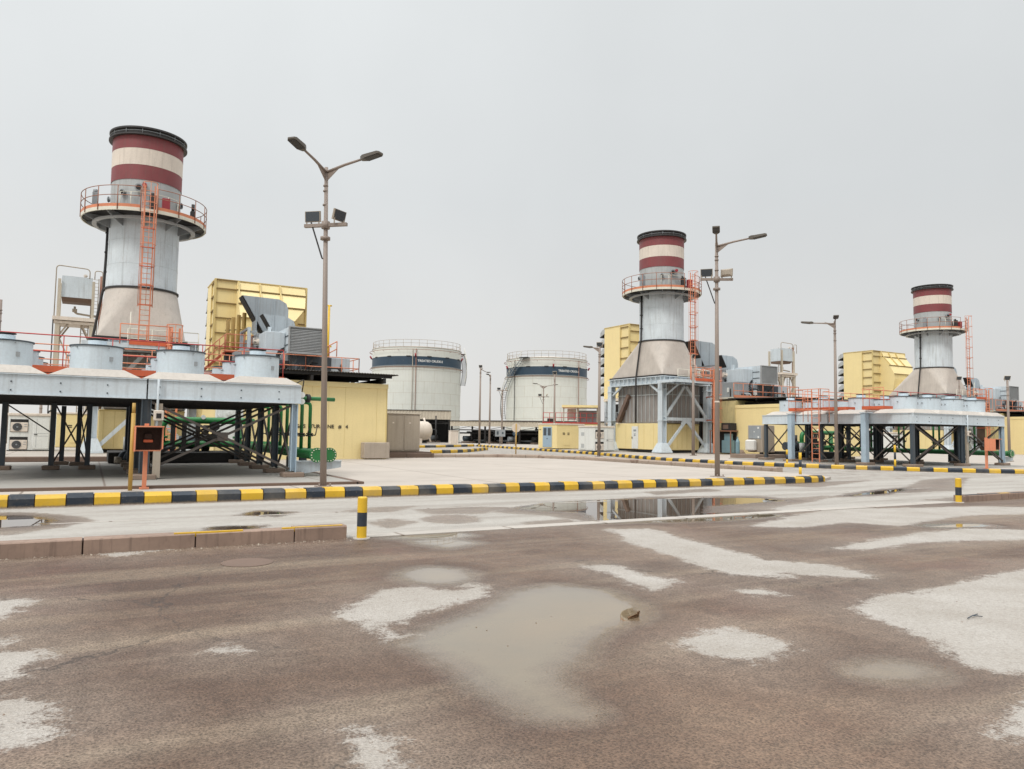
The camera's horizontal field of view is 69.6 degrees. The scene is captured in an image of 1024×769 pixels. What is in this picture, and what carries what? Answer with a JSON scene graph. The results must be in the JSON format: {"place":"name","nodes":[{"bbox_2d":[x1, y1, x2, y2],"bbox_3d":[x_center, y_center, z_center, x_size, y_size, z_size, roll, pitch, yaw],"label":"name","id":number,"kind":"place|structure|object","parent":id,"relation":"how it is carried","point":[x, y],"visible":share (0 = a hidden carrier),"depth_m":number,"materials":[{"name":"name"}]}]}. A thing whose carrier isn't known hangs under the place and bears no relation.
{"place":"outdoors","nodes":[
{"label":"outdoors","id":0,"kind":"place"},
{"bbox_2d":[5,457,106,461],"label":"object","id":1,"kind":"structure","parent":0,"point":[45,459],"depth_m":31.68,"materials":[{"name":"brown concrete"}]},
{"bbox_2d":[47,265,102,413],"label":"tank tower","id":2,"kind":"structure","parent":0,"point":[73,290],"depth_m":58.87,"materials":[{"name":"grey metal"}]},
{"bbox_2d":[0,426,1023,768],"bbox_3d":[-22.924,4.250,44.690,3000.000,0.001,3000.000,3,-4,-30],"label":"asphalt ground","id":3,"kind":"structure","parent":0,"point":[746,636],"depth_m":6.06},
{"bbox_2d":[5,444,106,456],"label":"hardstanding","id":4,"kind":"structure","parent":3,"relation":"on","point":[69,451],"depth_m":39.18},
{"bbox_2d":[6,410,50,450],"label":"equipment shed","id":5,"kind":"structure","parent":4,"relation":"on","point":[25,433],"depth_m":43.00,"materials":[{"name":"white metal"}]},
{"bbox_2d":[32,418,49,448],"bbox_3d":[-27.672,2.884,43.283,0.800,1.800,0.058,3,-4,-30],"label":"door","id":6,"kind":"structure","parent":5,"relation":"in","point":[40,440],"depth_m":43.28,"materials":[{"name":"white metal"}]},
{"bbox_2d":[55,412,86,446],"bbox_3d":[-31.227,3.289,53.605,3.390,2.440,3.500,3,-4,-30],"label":"cabin","id":7,"kind":"object","parent":4,"relation":"on","point":[71,419],"visible":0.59,"depth_m":51.74,"materials":[{"name":"yellow metal"}]},
{"bbox_2d":[80,312,199,452],"bbox_3d":[-22.454,0.154,44.716,6.470,7.810,10.466,3,-4,-30],"label":"stack frame","id":8,"kind":"object","parent":4,"relation":"on","point":[96,445],"visible":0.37,"depth_m":41.43,"materials":[{"name":"grey metal"}]},
{"bbox_2d":[80,125,206,407],"bbox_3d":[-22.746,-6.861,45.398,7.008,16.870,8.830,3,-4,-30],"label":"exhaust stack","id":9,"kind":"object","parent":8,"relation":"on","point":[143,223],"visible":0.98,"depth_m":43.86,"materials":[{"name":"white metal"}]},
{"bbox_2d":[97,409,184,451],"bbox_3d":[-23.184,2.879,45.698,4.620,2.460,6.130,3,-4,-30],"label":"equipment container","id":10,"kind":"object","parent":4,"relation":"on","point":[110,420],"visible":0.31,"depth_m":42.38,"materials":[{"name":"yellow metal"}]},
{"bbox_2d":[204,333,253,370],"bbox_3d":[-19.006,0.521,48.300,3.432,7.630,1.666,3,-4,-30],"label":"roof stair","id":11,"kind":"object","parent":4,"relation":"on","point":[224,352],"visible":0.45,"depth_m":48.02,"materials":[{"name":"metal"}]},
{"bbox_2d":[0,523,346,558],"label":"median kerb","id":12,"kind":"structure","parent":3,"relation":"on","point":[14,549],"depth_m":9.98,"materials":[{"name":"concrete"}]},
{"bbox_2d":[221,558,272,566],"bbox_3d":[-3.277,2.210,9.122,0.620,0.029,0.620,3,-4,-30],"label":"manhole cover","id":13,"kind":"object","parent":3,"relation":"on","point":[244,562],"visible":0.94,"depth_m":9.10,"materials":[{"name":"brown concrete"}]},
{"bbox_2d":[353,496,369,539],"bbox_3d":[-2.300,2.052,11.305,0.260,0.660,0.260,3,-4,-30],"label":"bollard","id":14,"kind":"object","parent":3,"relation":"on","point":[362,518],"visible":0.98,"depth_m":11.24,"materials":[{"name":"metal"}]},
{"bbox_2d":[389,453,433,457],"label":"brown kerb","id":15,"kind":"structure","parent":3,"relation":"on","point":[411,455],"depth_m":43.47,"materials":[{"name":"concrete"}]},
{"bbox_2d":[0,475,824,507],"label":"striped kerb","id":16,"kind":"structure","parent":3,"relation":"on","point":[67,499],"depth_m":18.28,"materials":[{"name":"yellow paint"}]},
{"bbox_2d":[0,457,830,494],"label":"concrete pad","id":17,"kind":"object","parent":3,"relation":"on","point":[424,471],"visible":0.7,"depth_m":29.48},
{"bbox_2d":[128,403,135,490],"bbox_3d":[-9.346,1.528,18.123,0.095,2.150,0.100,3,-4,-30],"label":"marker post","id":18,"kind":"object","parent":17,"relation":"on","point":[131,453],"visible":1,"depth_m":18.08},
{"bbox_2d":[133,424,164,489],"bbox_3d":[-9.117,1.802,18.423,0.660,1.650,0.720,3,-4,-30],"label":"telephone box","id":19,"kind":"object","parent":17,"relation":"on","point":[147,437],"visible":0.94,"depth_m":18.52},
{"bbox_2d":[0,461,349,487],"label":"cooler slab","id":20,"kind":"structure","parent":17,"relation":"on","point":[25,475],"depth_m":22.68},
{"bbox_2d":[0,331,304,479],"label":"fan cooler","id":21,"kind":"object","parent":20,"relation":"on","point":[95,374],"visible":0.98,"depth_m":22.68,"materials":[{"name":"grey metal"}]},
{"bbox_2d":[297,380,334,403],"bbox_3d":[-6.786,0.293,25.312,0.342,0.833,1.557,-2,-5,38],"label":"outlet pipe","id":22,"kind":"object","parent":21,"relation":"attached to","point":[306,398],"visible":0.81,"depth_m":25.03,"materials":[{"name":"metal"}]},
{"bbox_2d":[106,422,243,462],"bbox_3d":[-14.651,2.503,32.245,5.300,1.700,3.556,3,-4,-30],"label":"pump skid","id":23,"kind":"object","parent":20,"relation":"on","point":[204,454],"visible":0.41,"depth_m":31.71,"materials":[{"name":"green metal"}]},
{"bbox_2d":[0,462,363,491],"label":"slab edge","id":24,"kind":"object","parent":20,"relation":"attached to","point":[352,481],"visible":0.21,"depth_m":19.10,"materials":[{"name":"grey concrete"}]},
{"bbox_2d":[162,415,278,446],"bbox_3d":[-13.397,2.437,33.691,5.300,2.042,1.502,3,-4,-30],"label":"green pipe loop","id":25,"kind":"object","parent":20,"relation":"on","point":[203,419],"visible":0.27,"depth_m":33.10,"materials":[{"name":"paint"}]},
{"bbox_2d":[242,404,319,469],"bbox_3d":[-10.121,2.008,29.661,1.265,2.482,14.580,3,-4,-30],"label":"cooling pipe","id":26,"kind":"object","parent":20,"relation":"on","point":[313,455],"visible":0.41,"depth_m":25.39,"materials":[{"name":"metal"}]},
{"bbox_2d":[256,402,336,461],"bbox_3d":[-9.780,2.034,29.971,1.265,2.482,14.380,3,-4,-30],"label":"cooling pipe","id":27,"kind":"object","parent":20,"relation":"on","point":[331,454],"visible":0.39,"depth_m":26.21,"materials":[{"name":"metal"}]},
{"bbox_2d":[296,460,340,472],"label":"concrete block","id":28,"kind":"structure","parent":20,"relation":"on","point":[306,466],"depth_m":23.81,"materials":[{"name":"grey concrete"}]},
{"bbox_2d":[196,341,398,459],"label":"turbine hall","id":29,"kind":"structure","parent":17,"relation":"on","point":[356,414],"depth_m":40.18,"materials":[{"name":"yellow painted metal"},{"name":"black steel"}]},
{"bbox_2d":[215,410,243,439],"bbox_3d":[-14.165,2.004,36.899,1.300,1.520,0.380,3,-4,-30],"label":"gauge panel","id":30,"kind":"object","parent":29,"relation":"attached to","point":[223,413],"visible":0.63,"depth_m":36.76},
{"bbox_2d":[225,313,246,349],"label":"vent pipe bank","id":31,"kind":"structure","parent":29,"relation":"on","point":[238,329],"depth_m":51.76,"materials":[{"name":"metal"}]},
{"bbox_2d":[204,278,307,369],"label":"air intake housing","id":32,"kind":"structure","parent":29,"relation":"on","point":[224,303],"depth_m":59.31,"materials":[{"name":"yellow metal"}]},
{"bbox_2d":[232,327,339,371],"bbox_3d":[-15.710,-1.992,49.274,6.230,3.270,9.031,3,-4,-30],"label":"turbine enclosure","id":33,"kind":"object","parent":29,"relation":"on","point":[269,339],"visible":0.34,"depth_m":46.28,"materials":[{"name":"grey metal"}]},
{"bbox_2d":[239,295,287,334],"bbox_3d":[-17.547,-4.773,51.975,3.182,2.580,1.300,3,-4,-30],"label":"ventilation duct","id":34,"kind":"object","parent":33,"relation":"on","point":[255,308],"visible":0.6,"depth_m":51.43,"materials":[{"name":"grey metal"}]},
{"bbox_2d":[260,314,294,331],"bbox_3d":[-15.748,-3.881,49.493,2.231,1.431,0.900,3,-4,-30],"label":"ventilation duct","id":35,"kind":"object","parent":33,"relation":"on","point":[276,323],"visible":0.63,"depth_m":49.12,"materials":[{"name":"grey metal"}]},
{"bbox_2d":[279,326,321,369],"bbox_3d":[-13.627,-2.063,47.333,2.180,2.881,3.070,3,-4,-30],"label":"louvred cooler","id":36,"kind":"object","parent":29,"relation":"on","point":[303,340],"visible":0.62,"depth_m":46.09,"materials":[{"name":"grey metal"}]},
{"bbox_2d":[327,305,331,357],"bbox_3d":[-12.295,-2.854,49.334,0.400,5.000,0.200,3,-4,-30],"label":"vent mast","id":37,"kind":"object","parent":29,"relation":"on","point":[328,327],"visible":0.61,"depth_m":49.33,"materials":[{"name":"metal"}]},
{"bbox_2d":[287,136,382,486],"bbox_3d":[-5.051,-1.780,20.078,2.512,9.156,1.837,2,-4,-23],"label":"lamp post","id":38,"kind":"object","parent":17,"relation":"on","point":[325,225],"visible":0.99,"depth_m":20.47,"materials":[{"name":"grey metal"}]},
{"bbox_2d":[361,442,389,458],"bbox_3d":[-7.489,3.608,40.352,1.450,0.870,0.600,3,-4,-30],"label":"concrete block","id":39,"kind":"object","parent":17,"relation":"on","point":[375,450],"depth_m":40.07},
{"bbox_2d":[390,451,431,452],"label":"cabinet plinth","id":40,"kind":"structure","parent":17,"relation":"on","point":[409,452],"depth_m":44.01,"materials":[{"name":"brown concrete"}]},
{"bbox_2d":[386,413,420,450],"bbox_3d":[-6.750,2.873,44.330,2.180,2.260,1.290,3,-4,-30],"label":"grey cabinet","id":41,"kind":"object","parent":40,"relation":"on","point":[403,431],"visible":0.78,"depth_m":43.80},
{"bbox_2d":[512,423,520,453],"bbox_3d":[0.261,3.608,47.741,0.580,2.170,0.099,1,-4,0],"label":"round sign","id":42,"kind":"object","parent":17,"relation":"on","point":[516,427],"visible":0.91,"depth_m":47.82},
{"bbox_2d":[434,454,782,471],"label":"pad kerb","id":43,"kind":"structure","parent":17,"relation":"on","point":[722,466],"depth_m":40.62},
{"bbox_2d":[700,226,766,476],"bbox_3d":[8.176,-1.116,27.961,2.512,9.256,1.821,2,-4,-23],"label":"lamp post","id":44,"kind":"object","parent":17,"relation":"on","point":[705,273],"visible":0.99,"depth_m":28.40,"materials":[{"name":"grey metal"}]},
{"bbox_2d":[370,339,466,440],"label":"storage tank","id":45,"kind":"object","parent":3,"relation":"on","point":[428,378],"visible":0.78,"depth_m":118.93,"materials":[{"name":"metal"}]},
{"bbox_2d":[419,421,431,444],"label":"pressure vessel","id":46,"kind":"object","parent":3,"relation":"on","point":[425,430],"visible":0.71,"depth_m":78.51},
{"bbox_2d":[419,444,473,447],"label":"striped kerb","id":47,"kind":"structure","parent":3,"relation":"on","point":[442,446],"depth_m":78.18,"materials":[{"name":"yellow paint"}]},
{"bbox_2d":[430,447,487,453],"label":"striped kerb","id":48,"kind":"structure","parent":3,"relation":"on","point":[460,450],"depth_m":59.04,"materials":[{"name":"yellow paint"}]},
{"bbox_2d":[486,374,490,443],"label":"lamp post","id":49,"kind":"object","parent":3,"relation":"on","point":[489,409],"visible":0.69,"depth_m":95.65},
{"bbox_2d":[51,474,1018,523],"bbox_3d":[-0.896,3.816,32.751,52.600,0.054,28.600,3,-4,-30],"label":"lane marking","id":50,"kind":"object","parent":3,"relation":"on","point":[456,507],"visible":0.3,"depth_m":16.08,"materials":[{"name":"paint"}]},
{"bbox_2d":[500,350,589,429],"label":"storage tank","id":51,"kind":"object","parent":3,"relation":"on","point":[524,401],"visible":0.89,"depth_m":125.87,"materials":[{"name":"metal"}]},
{"bbox_2d":[583,342,602,456],"bbox_3d":[5.568,0.996,50.707,1.413,7.888,0.538,1,-4,0],"label":"lamp post","id":52,"kind":"object","parent":3,"relation":"on","point":[599,344],"visible":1,"depth_m":50.65,"materials":[{"name":"brown metal"}]},
{"bbox_2d":[367,501,953,537],"bbox_3d":[4.586,2.759,15.483,15.850,0.062,0.360,3,-4,-30],"label":"gutter","id":53,"kind":"object","parent":3,"relation":"on","point":[587,523],"visible":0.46,"depth_m":14.06,"materials":[{"name":"concrete"}]},
{"bbox_2d":[427,441,1023,468],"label":"yard hardstanding","id":54,"kind":"structure","parent":3,"relation":"on","point":[1018,459],"depth_m":58.94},
{"bbox_2d":[387,409,450,442],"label":"pump shelter","id":55,"kind":"object","parent":54,"relation":"on","point":[443,422],"visible":0.31,"depth_m":104.52,"materials":[{"name":"beige metal"}]},
{"bbox_2d":[448,430,457,443],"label":"grey cabinet","id":56,"kind":"object","parent":54,"relation":"on","point":[453,436],"visible":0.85,"depth_m":96.59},
{"bbox_2d":[478,365,490,444],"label":"lamp post","id":57,"kind":"object","parent":54,"relation":"on","point":[479,429],"visible":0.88,"depth_m":86.65,"materials":[{"name":"brown metal"}]},
{"bbox_2d":[495,429,504,445],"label":"notice board","id":58,"kind":"object","parent":54,"relation":"on","point":[499,432],"visible":0.87,"depth_m":87.75,"materials":[{"name":"white metal"}]},
{"bbox_2d":[497,388,507,443],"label":"lamp post","id":59,"kind":"object","parent":54,"relation":"on","point":[499,389],"visible":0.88,"depth_m":97.05,"materials":[{"name":"grey metal"}]},
{"bbox_2d":[450,420,617,444],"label":"pump shelter","id":60,"kind":"object","parent":54,"relation":"on","point":[494,423],"visible":0.34,"depth_m":103.44,"materials":[{"name":"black metal"}]},
{"bbox_2d":[461,431,474,442],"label":"pump set","id":61,"kind":"object","parent":60,"relation":"on","point":[467,439],"visible":0.89,"depth_m":104.83,"materials":[{"name":"metal"}]},
{"bbox_2d":[459,429,538,442],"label":"pipe run","id":62,"kind":"object","parent":60,"relation":"on","point":[505,433],"visible":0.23,"depth_m":103.90,"materials":[{"name":"metal"}]},
{"bbox_2d":[553,371,556,448],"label":"lamp post","id":63,"kind":"object","parent":54,"relation":"on","point":[555,373],"visible":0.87,"depth_m":73.89,"materials":[{"name":"brown metal"}]},
{"bbox_2d":[538,423,584,448],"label":"cabin","id":64,"kind":"object","parent":54,"relation":"on","point":[558,435],"visible":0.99,"depth_m":72.76,"materials":[{"name":"yellow metal"}]},
{"bbox_2d":[543,427,551,446],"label":"door","id":65,"kind":"structure","parent":64,"relation":"in","point":[547,431],"depth_m":73.27,"materials":[{"name":"blue metal"}]},
{"bbox_2d":[542,405,597,425],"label":"canopied deck","id":66,"kind":"structure","parent":64,"relation":"on","point":[588,418],"depth_m":79.95,"materials":[{"name":"metal"}]},
{"bbox_2d":[578,424,614,450],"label":"equipment shed","id":67,"kind":"structure","parent":54,"relation":"on","point":[587,438],"depth_m":63.78,"materials":[{"name":"metal"}]},
{"bbox_2d":[580,429,585,449],"bbox_3d":[6.201,4.785,64.533,0.036,1.800,0.850,3,-4,-30],"label":"door","id":68,"kind":"structure","parent":67,"relation":"in","point":[582,431],"depth_m":64.49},
{"bbox_2d":[606,429,612,449],"bbox_3d":[8.471,4.775,63.865,0.800,1.800,0.058,3,-4,-30],"label":"door","id":69,"kind":"structure","parent":67,"relation":"in","point":[609,432],"depth_m":63.86,"materials":[{"name":"white metal"}]},
{"bbox_2d":[600,323,704,441],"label":"air intake housing","id":70,"kind":"structure","parent":54,"relation":"on","point":[620,343],"depth_m":81.31,"materials":[{"name":"metal"}]},
{"bbox_2d":[616,423,698,451],"bbox_3d":[12.960,4.770,66.280,4.620,2.460,6.130,3,-4,-30],"label":"equipment container","id":71,"kind":"object","parent":54,"relation":"on","point":[637,437],"visible":0.84,"depth_m":64.28,"materials":[{"name":"yellow metal"}]},
{"bbox_2d":[632,426,637,448],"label":"door","id":72,"kind":"structure","parent":71,"relation":"in","point":[634,428],"depth_m":65.33,"materials":[{"name":"white metal"}]},
{"bbox_2d":[607,359,721,452],"bbox_3d":[13.690,2.045,65.298,6.470,7.810,10.466,3,-4,-30],"label":"stack frame","id":73,"kind":"object","parent":54,"relation":"on","point":[663,401],"visible":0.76,"depth_m":63.98,"materials":[{"name":"grey metal"}]},
{"bbox_2d":[610,230,702,422],"bbox_3d":[13.398,-4.970,65.981,7.008,16.870,8.830,3,-4,-30],"label":"exhaust stack","id":74,"kind":"object","parent":73,"relation":"on","point":[663,292],"visible":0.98,"depth_m":64.44,"materials":[{"name":"metal"}]},
{"bbox_2d":[690,354,696,455],"bbox_3d":[13.859,1.536,56.348,0.459,7.777,0.400,3,-4,-30],"label":"lamp post","id":75,"kind":"object","parent":54,"relation":"on","point":[693,415],"visible":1,"depth_m":56.24,"materials":[{"name":"brown metal"}]},
{"bbox_2d":[699,369,712,447],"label":"roof stair","id":76,"kind":"object","parent":54,"relation":"on","point":[700,404],"visible":0.12,"depth_m":68.45,"materials":[{"name":"metal"}]},
{"bbox_2d":[709,423,745,453],"bbox_3d":[18.135,4.525,61.695,1.050,2.600,3.639,3,-4,-30],"label":"service rack","id":77,"kind":"object","parent":54,"relation":"on","point":[727,441],"visible":0.84,"depth_m":61.60,"materials":[{"name":"teal metal"}]},
{"bbox_2d":[476,445,1023,473],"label":"striped kerb","id":78,"kind":"structure","parent":54,"relation":"on","point":[921,469],"depth_m":39.85,"materials":[{"name":"yellow paint"}]},
{"bbox_2d":[730,425,785,458],"bbox_3d":[17.588,4.057,52.028,3.700,2.350,2.300,3,-4,-30],"label":"control cabinet","id":79,"kind":"object","parent":54,"relation":"on","point":[754,442],"visible":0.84,"depth_m":51.61,"materials":[{"name":"metal"}]},
{"bbox_2d":[702,383,859,455],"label":"turbine hall","id":80,"kind":"structure","parent":54,"relation":"on","point":[743,412],"depth_m":61.14,"materials":[{"name":"yellow metal"}]},
{"bbox_2d":[697,365,785,397],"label":"turbine enclosure","id":81,"kind":"object","parent":80,"relation":"on","point":[729,378],"visible":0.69,"depth_m":66.66,"materials":[{"name":"metal"}]},
{"bbox_2d":[685,341,714,368],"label":"ventilation duct","id":82,"kind":"object","parent":81,"relation":"on","point":[705,352],"visible":0.61,"depth_m":72.09,"materials":[{"name":"grey metal"}]},
{"bbox_2d":[719,355,737,369],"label":"ventilation duct","id":83,"kind":"object","parent":81,"relation":"on","point":[726,362],"visible":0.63,"depth_m":69.70,"materials":[{"name":"grey metal"}]},
{"bbox_2d":[735,365,777,395],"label":"louvred cooler","id":84,"kind":"object","parent":80,"relation":"on","point":[764,375],"visible":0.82,"depth_m":66.69,"materials":[{"name":"grey metal"}]},
{"bbox_2d":[768,342,797,396],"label":"tank tower","id":85,"kind":"structure","parent":54,"relation":"on","point":[780,356],"depth_m":99.79,"materials":[{"name":"metal"}]},
{"bbox_2d":[801,315,840,464],"bbox_3d":[17.489,0.377,41.169,1.235,8.226,2.329,3,-5,-35],"label":"lamp post","id":86,"kind":"object","parent":54,"relation":"on","point":[833,324],"visible":0.87,"depth_m":40.99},
{"bbox_2d":[838,350,912,445],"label":"air intake housing","id":87,"kind":"structure","parent":54,"relation":"on","point":[890,372],"depth_m":100.49,"materials":[{"name":"metal"}]},
{"bbox_2d":[729,458,1023,467],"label":"cooler slab","id":88,"kind":"structure","parent":54,"relation":"on","point":[899,463],"depth_m":44.00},
{"bbox_2d":[773,434,846,457],"bbox_3d":[21.492,4.394,52.827,5.300,1.700,3.556,3,-4,-30],"label":"pump skid","id":89,"kind":"object","parent":88,"relation":"on","point":[799,447],"visible":0.42,"depth_m":51.95,"materials":[{"name":"metal"}]},
{"bbox_2d":[798,429,833,451],"bbox_3d":[22.746,4.328,54.273,5.300,2.042,1.502,3,-4,-30],"label":"green pipe loop","id":90,"kind":"object","parent":88,"relation":"on","point":[801,440],"visible":0.48,"depth_m":53.98,"materials":[{"name":"paint"}]},
{"bbox_2d":[758,387,1010,466],"bbox_3d":[22.076,2.658,45.812,11.260,4.340,10.870,3,-4,-30],"label":"fan cooler","id":91,"kind":"object","parent":88,"relation":"on","point":[902,409],"visible":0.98,"depth_m":43.31,"materials":[{"name":"grey metal"}]},
{"bbox_2d":[824,426,1013,461],"bbox_3d":[26.022,3.899,50.243,1.265,2.482,14.580,3,-4,-30],"label":"cooling pipe","id":92,"kind":"object","parent":88,"relation":"on","point":[1009,453],"visible":0.53,"depth_m":47.80,"materials":[{"name":"metal"}]},
{"bbox_2d":[869,427,1014,460],"bbox_3d":[26.363,3.925,50.553,1.265,2.482,14.380,3,-4,-30],"label":"cooling pipe","id":93,"kind":"object","parent":88,"relation":"on","point":[932,442],"visible":0.2,"depth_m":48.71,"materials":[{"name":"green paint"}]},
{"bbox_2d":[883,432,902,447],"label":"equipment shed","id":94,"kind":"structure","parent":54,"relation":"on","point":[886,442],"depth_m":84.16,"materials":[{"name":"metal"}]},
{"bbox_2d":[893,430,953,448],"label":"equipment container","id":95,"kind":"object","parent":54,"relation":"on","point":[925,442],"visible":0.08,"depth_m":84.87,"materials":[{"name":"yellow metal"}]},
{"bbox_2d":[886,386,992,449],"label":"stack frame","id":96,"kind":"object","parent":54,"relation":"on","point":[948,443],"visible":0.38,"depth_m":82.70,"materials":[{"name":"metal"}]},
{"bbox_2d":[889,284,973,396],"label":"exhaust stack","id":97,"kind":"object","parent":96,"relation":"on","point":[934,331],"visible":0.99,"depth_m":85.09,"materials":[{"name":"metal"}]},
{"bbox_2d":[983,437,1000,468],"bbox_3d":[25.104,3.604,38.555,0.660,1.650,0.720,3,-4,-30],"label":"telephone box","id":98,"kind":"object","parent":54,"relation":"on","point":[991,444],"visible":0.98,"depth_m":38.51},
{"bbox_2d":[969,400,1023,453],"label":"turbine hall","id":99,"kind":"structure","parent":54,"relation":"on","point":[1017,429],"depth_m":82.08,"materials":[{"name":"yellow metal"}]},
{"bbox_2d":[964,385,1022,410],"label":"turbine enclosure","id":100,"kind":"object","parent":99,"relation":"on","point":[994,393],"visible":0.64,"depth_m":87.23,"materials":[{"name":"metal"}]},
{"bbox_2d":[963,377,979,388],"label":"ventilation duct","id":101,"kind":"object","parent":100,"relation":"on","point":[975,382],"visible":0.63,"depth_m":90.37,"materials":[{"name":"grey metal"}]},
{"bbox_2d":[983,386,1018,409],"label":"louvred cooler","id":102,"kind":"object","parent":99,"relation":"on","point":[1013,393],"visible":0.54,"depth_m":87.36,"materials":[{"name":"grey metal"}]},
{"bbox_2d":[1004,376,1013,461],"bbox_3d":[35.743,2.442,53.053,0.448,6.168,0.401,3,-4,-30],"label":"lamp post","id":103,"kind":"object","parent":54,"relation":"on","point":[1006,378],"visible":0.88,"depth_m":53.02,"materials":[{"name":"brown metal"}]},
{"bbox_2d":[953,478,963,502],"bbox_3d":[11.733,2.791,19.365,0.260,0.660,0.260,3,-4,-30],"label":"bollard","id":104,"kind":"object","parent":3,"relation":"on","point":[958,490],"visible":0.97,"depth_m":19.31,"materials":[{"name":"metal"}]},
{"bbox_2d":[953,491,1023,501],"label":"median kerb","id":105,"kind":"structure","parent":3,"relation":"on","point":[989,497],"depth_m":20.25,"materials":[{"name":"concrete"}]},
{"bbox_2d":[174,492,1019,536],"bbox_3d":[2.160,2.451,14.015,31.000,0.112,0.108,3,-4,-30],"label":"kerb paint","id":106,"kind":"object","parent":105,"relation":"on","point":[341,524],"visible":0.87,"depth_m":10.56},
{"bbox_2d":[0,485,1023,761],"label":"grit","id":107,"kind":"object","parent":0,"point":[316,601],"visible":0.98,"depth_m":9.62,"materials":[{"name":"gravel"}]},
{"bbox_2d":[0,0,1023,431],"label":"sky","id":108,"kind":"structure","parent":0,"point":[528,147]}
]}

